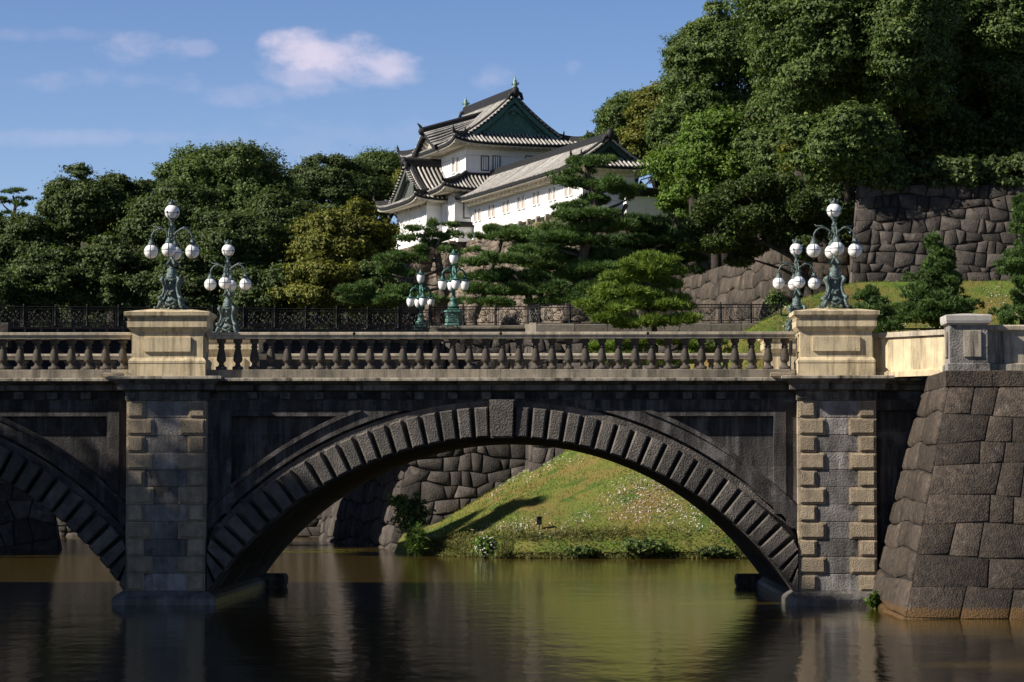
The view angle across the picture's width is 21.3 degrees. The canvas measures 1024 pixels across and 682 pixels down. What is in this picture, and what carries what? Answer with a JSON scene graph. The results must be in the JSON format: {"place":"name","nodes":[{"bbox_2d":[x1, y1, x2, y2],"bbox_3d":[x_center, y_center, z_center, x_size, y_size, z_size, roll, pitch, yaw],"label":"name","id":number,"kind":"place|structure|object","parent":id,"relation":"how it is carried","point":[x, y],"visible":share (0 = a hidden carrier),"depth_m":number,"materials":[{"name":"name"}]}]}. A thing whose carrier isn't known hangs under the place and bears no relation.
{"place":"outdoors","nodes":[
{"label":"outdoors","id":0,"kind":"place"},
{"bbox_2d":[19,238,396,328],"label":"bank","id":1,"kind":"structure","parent":0,"point":[83,245],"depth_m":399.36,"materials":[{"name":"green plant"}]},
{"bbox_2d":[0,186,37,214],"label":"pine tree","id":2,"kind":"object","parent":1,"relation":"on","point":[15,202],"visible":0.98,"depth_m":193.31,"materials":[{"name":"green plant"}]},
{"bbox_2d":[0,267,48,326],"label":"tree","id":3,"kind":"object","parent":1,"relation":"on","point":[19,289],"visible":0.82,"depth_m":167.57,"materials":[{"name":"green plant"}]},
{"bbox_2d":[0,207,80,326],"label":"tree","id":4,"kind":"object","parent":1,"relation":"on","point":[20,232],"visible":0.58,"depth_m":179.37,"materials":[{"name":"green plant"}]},
{"bbox_2d":[5,243,127,326],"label":"tree","id":5,"kind":"object","parent":1,"relation":"on","point":[54,269],"visible":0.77,"depth_m":169.27,"materials":[{"name":"green plant"}]},
{"bbox_2d":[32,162,131,326],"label":"tree","id":6,"kind":"object","parent":1,"relation":"on","point":[80,209],"visible":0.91,"depth_m":182.46,"materials":[{"name":"green plant"}]},
{"bbox_2d":[65,231,177,325],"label":"tree","id":7,"kind":"object","parent":1,"relation":"on","point":[111,259],"visible":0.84,"depth_m":170.10,"materials":[{"name":"green plant"}]},
{"bbox_2d":[93,168,160,325],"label":"tree","id":8,"kind":"object","parent":1,"relation":"on","point":[133,189],"visible":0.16,"depth_m":187.52,"materials":[{"name":"green plant"}]},
{"bbox_2d":[107,172,229,258],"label":"tree","id":9,"kind":"object","parent":1,"relation":"on","point":[136,227],"visible":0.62,"depth_m":180.33,"materials":[{"name":"green plant"}]},
{"bbox_2d":[133,246,232,322],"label":"tree","id":10,"kind":"object","parent":1,"relation":"on","point":[195,292],"visible":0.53,"depth_m":169.13,"materials":[{"name":"green plant"}]},
{"bbox_2d":[19,278,400,328],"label":"undergrowth","id":11,"kind":"object","parent":1,"relation":"on","point":[271,319],"visible":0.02,"depth_m":190.58,"materials":[{"name":"green plant"}]},
{"bbox_2d":[149,136,305,327],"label":"tree","id":12,"kind":"object","parent":1,"relation":"on","point":[238,173],"visible":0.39,"depth_m":192.89,"materials":[{"name":"green plant"}]},
{"bbox_2d":[166,205,292,321],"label":"tree","id":13,"kind":"object","parent":1,"relation":"on","point":[255,242],"visible":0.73,"depth_m":175.47,"materials":[{"name":"green plant"}]},
{"bbox_2d":[213,260,310,326],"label":"tree","id":14,"kind":"object","parent":1,"relation":"on","point":[253,296],"visible":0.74,"depth_m":167.14,"materials":[{"name":"green plant"}]},
{"bbox_2d":[234,184,325,328],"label":"tree","id":15,"kind":"object","parent":1,"relation":"on","point":[279,205],"visible":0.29,"depth_m":184.88,"materials":[{"name":"green plant"}]},
{"bbox_2d":[258,249,373,328],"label":"tree","id":16,"kind":"object","parent":1,"relation":"on","point":[313,289],"visible":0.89,"depth_m":165.10,"materials":[{"name":"green plant"}]},
{"bbox_2d":[283,145,394,219],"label":"tree","id":17,"kind":"object","parent":1,"relation":"on","point":[335,183],"visible":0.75,"depth_m":220.93,"materials":[{"name":"green plant"}]},
{"bbox_2d":[279,196,419,328],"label":"tree","id":18,"kind":"object","parent":1,"relation":"on","point":[351,231],"visible":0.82,"depth_m":174.54,"materials":[{"name":"green plant"}]},
{"bbox_2d":[346,146,400,243],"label":"tree","id":19,"kind":"object","parent":1,"relation":"on","point":[390,160],"visible":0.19,"depth_m":226.89,"materials":[{"name":"green plant"}]},
{"bbox_2d":[344,257,405,328],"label":"tree","id":20,"kind":"object","parent":1,"relation":"on","point":[377,279],"visible":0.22,"depth_m":171.71,"materials":[{"name":"green plant"}]},
{"bbox_2d":[390,166,401,187],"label":"tree","id":21,"kind":"object","parent":1,"relation":"on","point":[397,175],"visible":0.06,"depth_m":222.17,"materials":[{"name":"green plant"}]},
{"bbox_2d":[0,0,849,321],"label":"sky","id":22,"kind":"structure","parent":0,"point":[116,85],"materials":[{"name":"blue"}]},
{"bbox_2d":[0,533,1023,681],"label":"water","id":23,"kind":"structure","parent":0,"point":[363,614],"depth_m":53.94,"materials":[{"name":"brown liquid"}]},
{"bbox_2d":[0,479,61,548],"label":"abutment wall","id":24,"kind":"structure","parent":23,"relation":"in","point":[27,521],"depth_m":119.76,"materials":[{"name":"stone"}]},
{"bbox_2d":[57,513,322,536],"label":"moat wall","id":25,"kind":"structure","parent":23,"relation":"in","point":[312,528],"depth_m":146.34,"materials":[{"name":"stone"}]},
{"bbox_2d":[282,544,369,552],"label":"pond scum","id":26,"kind":"object","parent":23,"relation":"on","point":[316,549],"visible":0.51,"depth_m":118.54,"materials":[{"name":"green plant"}]},
{"bbox_2d":[400,521,430,555],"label":"shrub","id":27,"kind":"object","parent":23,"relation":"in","point":[414,542],"visible":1,"depth_m":107.69,"materials":[{"name":"green plant"}]},
{"bbox_2d":[0,308,932,605],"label":"stone bridge","id":28,"kind":"structure","parent":23,"relation":"in","point":[194,458],"depth_m":65.28,"materials":[{"name":"stone"}]},
{"bbox_2d":[103,372,130,377],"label":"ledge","id":29,"kind":"object","parent":28,"relation":"on","point":[105,375],"visible":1,"depth_m":65.14,"materials":[{"name":"stone"}]},
{"bbox_2d":[144,199,199,308],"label":"globe lamp","id":30,"kind":"object","parent":28,"relation":"on","point":[171,282],"visible":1,"depth_m":65.81,"materials":[{"name":"green metal"}]},
{"bbox_2d":[204,239,251,331],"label":"globe lamp","id":31,"kind":"object","parent":28,"relation":"on","point":[227,310],"visible":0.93,"depth_m":76.70,"materials":[{"name":"teal metal"}]},
{"bbox_2d":[770,372,797,376],"bbox_3d":[6.505,0.794,64.927,0.690,0.131,0.240,0,-3,1],"label":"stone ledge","id":32,"kind":"object","parent":28,"relation":"on","point":[776,374],"visible":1,"depth_m":64.81,"materials":[{"name":"stone"}]},
{"bbox_2d":[789,340,792,369],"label":"black pole","id":33,"kind":"object","parent":28,"relation":"on","point":[790,347],"visible":1,"depth_m":65.22,"materials":[{"name":"metal"}]},
{"bbox_2d":[772,238,820,331],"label":"globe lamp","id":34,"kind":"object","parent":28,"relation":"on","point":[796,282],"visible":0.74,"depth_m":76.40,"materials":[{"name":"green metal"}]},
{"bbox_2d":[806,198,862,307],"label":"globe lamp","id":35,"kind":"object","parent":28,"relation":"on","point":[834,280],"visible":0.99,"depth_m":65.48,"materials":[{"name":"teal metal"}]},
{"bbox_2d":[469,533,498,558],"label":"flowering shrub","id":36,"kind":"object","parent":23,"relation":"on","point":[482,546],"visible":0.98,"depth_m":104.55,"materials":[{"name":"green plant"}]},
{"bbox_2d":[319,322,755,548],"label":"abutment wall","id":37,"kind":"structure","parent":23,"relation":"in","point":[446,484],"depth_m":121.07,"materials":[{"name":"stone"}]},
{"bbox_2d":[0,304,441,472],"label":"iron bridge","id":38,"kind":"structure","parent":37,"relation":"on","point":[114,346],"depth_m":120.60,"materials":[{"name":"black paint"}]},
{"bbox_2d":[406,270,435,329],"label":"pear lamp","id":39,"kind":"object","parent":37,"relation":"on","point":[421,300],"visible":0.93,"depth_m":138.29,"materials":[{"name":"green metal"}]},
{"bbox_2d":[429,302,781,325],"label":"terrace fence","id":40,"kind":"object","parent":37,"relation":"on","point":[569,307],"visible":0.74,"depth_m":121.62,"materials":[{"name":"black metal"}]},
{"bbox_2d":[863,589,881,608],"bbox_3d":[8.355,6.114,62.829,0.498,0.785,0.394,0,-3,1],"label":"shrub","id":41,"kind":"object","parent":23,"relation":"in","point":[874,601],"visible":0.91,"depth_m":62.76,"materials":[{"name":"green plant"}]},
{"bbox_2d":[872,370,1023,618],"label":"bastion wall","id":42,"kind":"structure","parent":23,"relation":"in","point":[964,541],"depth_m":59.79,"materials":[{"name":"stone"}]},
{"bbox_2d":[872,329,944,376],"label":"wing wall","id":43,"kind":"structure","parent":42,"relation":"on","point":[910,354],"depth_m":64.51,"materials":[{"name":"stone"}]},
{"bbox_2d":[940,314,1023,371],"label":"parapet","id":44,"kind":"structure","parent":42,"relation":"on","point":[974,342],"depth_m":61.25,"materials":[{"name":"grey stone"}]},
{"bbox_2d":[492,245,844,331],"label":"terrace","id":45,"kind":"structure","parent":0,"point":[524,328],"depth_m":122.84,"materials":[{"name":"grey stone"}]},
{"bbox_2d":[335,217,465,324],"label":"pine tree","id":46,"kind":"object","parent":45,"relation":"on","point":[394,295],"visible":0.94,"depth_m":146.26,"materials":[{"name":"green plant"}]},
{"bbox_2d":[437,249,469,324],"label":"pear lamp","id":47,"kind":"object","parent":45,"relation":"on","point":[453,284],"visible":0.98,"depth_m":126.22,"materials":[{"name":"green metal"}]},
{"bbox_2d":[461,222,538,324],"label":"pine tree","id":48,"kind":"object","parent":45,"relation":"on","point":[505,232],"visible":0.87,"depth_m":142.25,"materials":[{"name":"green plant"}]},
{"bbox_2d":[446,249,589,322],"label":"pine tree","id":49,"kind":"object","parent":45,"relation":"on","point":[527,283],"visible":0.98,"depth_m":130.86,"materials":[{"name":"green plant"}]},
{"bbox_2d":[529,216,554,227],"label":"shrub","id":50,"kind":"object","parent":45,"relation":"on","point":[543,221],"visible":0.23,"depth_m":160.40,"materials":[{"name":"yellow plant"}]},
{"bbox_2d":[364,215,769,345],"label":"castle base wall","id":51,"kind":"structure","parent":45,"relation":"on","point":[426,266],"depth_m":188.56,"materials":[{"name":"stone"}]},
{"bbox_2d":[456,221,473,241],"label":"link wall","id":52,"kind":"structure","parent":51,"relation":"on","point":[467,227],"depth_m":194.59,"materials":[{"name":"white paint"}]},
{"bbox_2d":[373,77,587,248],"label":"castle turret","id":53,"kind":"object","parent":51,"relation":"on","point":[469,150],"visible":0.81,"depth_m":197.65,"materials":[{"name":"white paint"}]},
{"bbox_2d":[417,204,421,224],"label":"window","id":54,"kind":"structure","parent":53,"relation":"in","point":[421,204],"depth_m":198.44,"materials":[{"name":"white paint"}]},
{"bbox_2d":[451,155,455,173],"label":"window","id":55,"kind":"structure","parent":53,"relation":"in","point":[452,157],"depth_m":198.61,"materials":[{"name":"white paint"}]},
{"bbox_2d":[455,155,459,173],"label":"window","id":56,"kind":"structure","parent":53,"relation":"in","point":[457,160],"depth_m":197.71,"materials":[{"name":"white paint"}]},
{"bbox_2d":[463,203,470,218],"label":"window","id":57,"kind":"structure","parent":53,"relation":"in","point":[465,217],"depth_m":195.27,"materials":[{"name":"white paint"}]},
{"bbox_2d":[481,155,488,170],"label":"window","id":58,"kind":"structure","parent":53,"relation":"in","point":[484,159],"depth_m":196.51,"materials":[{"name":"white paint"}]},
{"bbox_2d":[492,155,499,168],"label":"window","id":59,"kind":"structure","parent":53,"relation":"in","point":[495,160],"depth_m":196.80,"materials":[{"name":"white paint"}]},
{"bbox_2d":[453,128,648,239],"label":"castle gallery","id":60,"kind":"object","parent":51,"relation":"on","point":[523,190],"visible":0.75,"depth_m":183.07,"materials":[{"name":"white paint"}]},
{"bbox_2d":[502,200,505,214],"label":"window","id":61,"kind":"structure","parent":60,"relation":"in","point":[503,202],"depth_m":188.66,"materials":[{"name":"white paint"}]},
{"bbox_2d":[506,199,509,212],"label":"window","id":62,"kind":"structure","parent":60,"relation":"in","point":[507,201],"depth_m":187.88,"materials":[{"name":"white paint"}]},
{"bbox_2d":[517,196,520,209],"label":"window","id":63,"kind":"structure","parent":60,"relation":"in","point":[519,197],"depth_m":185.83,"materials":[{"name":"white paint"}]},
{"bbox_2d":[521,195,524,208],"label":"window","id":64,"kind":"structure","parent":60,"relation":"in","point":[523,196],"depth_m":185.06,"materials":[{"name":"white paint"}]},
{"bbox_2d":[532,192,535,205],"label":"window","id":65,"kind":"structure","parent":60,"relation":"in","point":[533,193],"depth_m":183.08,"materials":[{"name":"white paint"}]},
{"bbox_2d":[536,190,540,204],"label":"window","id":66,"kind":"structure","parent":60,"relation":"in","point":[538,192],"depth_m":182.10,"materials":[{"name":"white paint"}]},
{"bbox_2d":[547,187,551,201],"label":"window","id":67,"kind":"structure","parent":60,"relation":"in","point":[550,188],"depth_m":180.20,"materials":[{"name":"white paint"}]},
{"bbox_2d":[552,186,556,200],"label":"window","id":68,"kind":"structure","parent":60,"relation":"in","point":[554,189],"depth_m":179.49,"materials":[{"name":"white paint"}]},
{"bbox_2d":[506,153,647,327],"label":"pine tree","id":69,"kind":"object","parent":45,"relation":"on","point":[588,262],"visible":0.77,"depth_m":135.92,"materials":[{"name":"green plant"}]},
{"bbox_2d":[503,207,710,314],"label":"pine tree","id":70,"kind":"object","parent":45,"relation":"on","point":[653,231],"visible":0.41,"depth_m":139.59,"materials":[{"name":"green plant"}]},
{"bbox_2d":[585,88,643,183],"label":"tree","id":71,"kind":"object","parent":45,"relation":"on","point":[607,118],"visible":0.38,"depth_m":186.93,"materials":[{"name":"green plant"}]},
{"bbox_2d":[614,79,663,187],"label":"tree","id":72,"kind":"object","parent":45,"relation":"on","point":[630,138],"visible":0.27,"depth_m":181.41,"materials":[{"name":"green plant"}]},
{"bbox_2d":[621,187,667,215],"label":"plaster wall","id":73,"kind":"structure","parent":45,"relation":"on","point":[643,203],"depth_m":173.93,"materials":[{"name":"white paint"}]},
{"bbox_2d":[648,175,700,293],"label":"tree","id":74,"kind":"object","parent":45,"relation":"on","point":[664,204],"visible":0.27,"depth_m":172.72,"materials":[{"name":"green plant"}]},
{"bbox_2d":[641,80,729,276],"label":"tree","id":75,"kind":"object","parent":45,"relation":"on","point":[662,126],"visible":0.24,"depth_m":167.36,"materials":[{"name":"green plant"}]},
{"bbox_2d":[633,102,755,268],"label":"tree","id":76,"kind":"object","parent":45,"relation":"on","point":[705,143],"visible":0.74,"depth_m":159.77,"materials":[{"name":"green plant"}]},
{"bbox_2d":[652,0,757,265],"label":"tree","id":77,"kind":"object","parent":45,"relation":"on","point":[702,49],"visible":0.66,"depth_m":170.28,"materials":[{"name":"green plant"}]},
{"bbox_2d":[722,82,781,250],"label":"tree","id":78,"kind":"object","parent":45,"relation":"on","point":[757,143],"visible":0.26,"depth_m":158.27,"materials":[{"name":"green plant"}]},
{"bbox_2d":[676,170,830,296],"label":"cherry tree","id":79,"kind":"object","parent":45,"relation":"on","point":[777,206],"visible":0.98,"depth_m":136.71,"materials":[{"name":"green plant"}]},
{"bbox_2d":[678,247,850,322],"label":"rough moat wall","id":80,"kind":"structure","parent":45,"relation":"on","point":[724,284],"depth_m":148.40,"materials":[{"name":"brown stone"}]},
{"bbox_2d":[775,120,812,173],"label":"tree","id":81,"kind":"object","parent":45,"relation":"on","point":[782,148],"visible":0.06,"depth_m":150.68,"materials":[{"name":"green plant"}]},
{"bbox_2d":[717,0,873,222],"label":"tree","id":82,"kind":"object","parent":45,"relation":"on","point":[804,55],"visible":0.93,"depth_m":143.03,"materials":[{"name":"green plant"}]},
{"bbox_2d":[796,180,854,246],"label":"tree","id":83,"kind":"object","parent":45,"relation":"on","point":[825,193],"visible":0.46,"depth_m":145.05,"materials":[{"name":"green plant"}]},
{"bbox_2d":[772,96,907,202],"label":"tree","id":84,"kind":"object","parent":45,"relation":"on","point":[832,143],"visible":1,"depth_m":128.91,"materials":[{"name":"green plant"}]},
{"bbox_2d":[848,150,920,191],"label":"tree","id":85,"kind":"object","parent":45,"relation":"on","point":[897,178],"visible":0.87,"depth_m":129.57,"materials":[{"name":"green plant"}]},
{"bbox_2d":[776,98,1023,246],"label":"undergrowth","id":86,"kind":"object","parent":45,"relation":"on","point":[996,134],"visible":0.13,"depth_m":152.88,"materials":[{"name":"green plant"}]},
{"bbox_2d":[836,0,972,152],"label":"tree","id":87,"kind":"object","parent":45,"relation":"on","point":[909,51],"visible":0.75,"depth_m":141.43,"materials":[{"name":"green plant"}]},
{"bbox_2d":[874,88,984,155],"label":"tree","id":88,"kind":"object","parent":45,"relation":"on","point":[967,103],"visible":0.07,"depth_m":156.62,"materials":[{"name":"green plant"}]},
{"bbox_2d":[849,185,1023,282],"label":"stone wall","id":89,"kind":"structure","parent":45,"relation":"on","point":[892,228],"depth_m":128.95,"materials":[{"name":"grey stone"}]},
{"bbox_2d":[910,154,1010,191],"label":"bush","id":90,"kind":"object","parent":45,"relation":"on","point":[973,170],"visible":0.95,"depth_m":129.59,"materials":[{"name":"green plant"}]},
{"bbox_2d":[941,0,1023,126],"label":"tree","id":91,"kind":"object","parent":45,"relation":"on","point":[988,39],"visible":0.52,"depth_m":154.99,"materials":[{"name":"green plant"}]},
{"bbox_2d":[979,149,1023,188],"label":"tree","id":92,"kind":"object","parent":45,"relation":"on","point":[1013,165],"visible":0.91,"depth_m":129.63,"materials":[{"name":"green plant"}]},
{"bbox_2d":[394,278,1019,557],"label":"grass bank","id":93,"kind":"structure","parent":0,"point":[570,501],"depth_m":110.81,"materials":[{"name":"green plant"}]},
{"bbox_2d":[386,494,408,511],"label":"shrub","id":94,"kind":"object","parent":93,"relation":"on","point":[395,499],"visible":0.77,"depth_m":109.79,"materials":[{"name":"green plant"}]},
{"bbox_2d":[386,486,436,535],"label":"shrub","id":95,"kind":"object","parent":93,"relation":"on","point":[410,511],"visible":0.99,"depth_m":108.66,"materials":[{"name":"green plant"}]},
{"bbox_2d":[536,516,542,529],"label":"bank floodlight","id":96,"kind":"object","parent":93,"relation":"on","point":[539,520],"visible":0.9,"depth_m":106.88,"materials":[{"name":"black plastic"}]},
{"bbox_2d":[413,519,746,558],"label":"shore plants","id":97,"kind":"object","parent":93,"relation":"on","point":[436,547],"visible":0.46,"depth_m":105.66,"materials":[{"name":"green plant"}]},
{"bbox_2d":[559,544,600,557],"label":"shrub","id":98,"kind":"object","parent":93,"relation":"on","point":[581,551],"visible":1,"depth_m":104.43,"materials":[{"name":"green plant"}]},
{"bbox_2d":[612,536,674,557],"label":"shrub","id":99,"kind":"object","parent":93,"relation":"on","point":[647,546],"visible":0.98,"depth_m":104.23,"materials":[{"name":"green plant"}]},
{"bbox_2d":[570,249,731,368],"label":"pine tree","id":100,"kind":"object","parent":93,"relation":"on","point":[656,266],"visible":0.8,"depth_m":113.30,"materials":[{"name":"green plant"}]},
{"bbox_2d":[694,545,735,558],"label":"shrub","id":101,"kind":"object","parent":93,"relation":"on","point":[715,551],"visible":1,"depth_m":104.31,"materials":[{"name":"green plant"}]},
{"bbox_2d":[424,284,1017,538],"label":"dry leaf litter","id":102,"kind":"object","parent":93,"relation":"on","point":[663,490],"visible":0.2,"depth_m":108.60,"materials":[{"name":"brown plant"}]},
{"bbox_2d":[764,286,786,312],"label":"shrub","id":103,"kind":"object","parent":93,"relation":"on","point":[775,297],"visible":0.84,"depth_m":123.41,"materials":[{"name":"green plant"}]},
{"bbox_2d":[850,283,904,332],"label":"bush","id":104,"kind":"object","parent":93,"relation":"on","point":[871,297],"visible":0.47,"depth_m":112.62,"materials":[{"name":"green plant"}]},
{"bbox_2d":[889,229,985,329],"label":"pine tree","id":105,"kind":"object","parent":93,"relation":"on","point":[934,297],"visible":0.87,"depth_m":114.40,"materials":[{"name":"green plant"}]},
{"bbox_2d":[986,273,1023,324],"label":"pine tree","id":106,"kind":"object","parent":93,"relation":"on","point":[1007,314],"visible":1,"depth_m":109.67,"materials":[{"name":"green plant"}]},
{"bbox_2d":[992,192,1023,324],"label":"pine tree","id":107,"kind":"object","parent":93,"relation":"on","point":[1012,262],"visible":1,"depth_m":111.80,"materials":[{"name":"green plant"}]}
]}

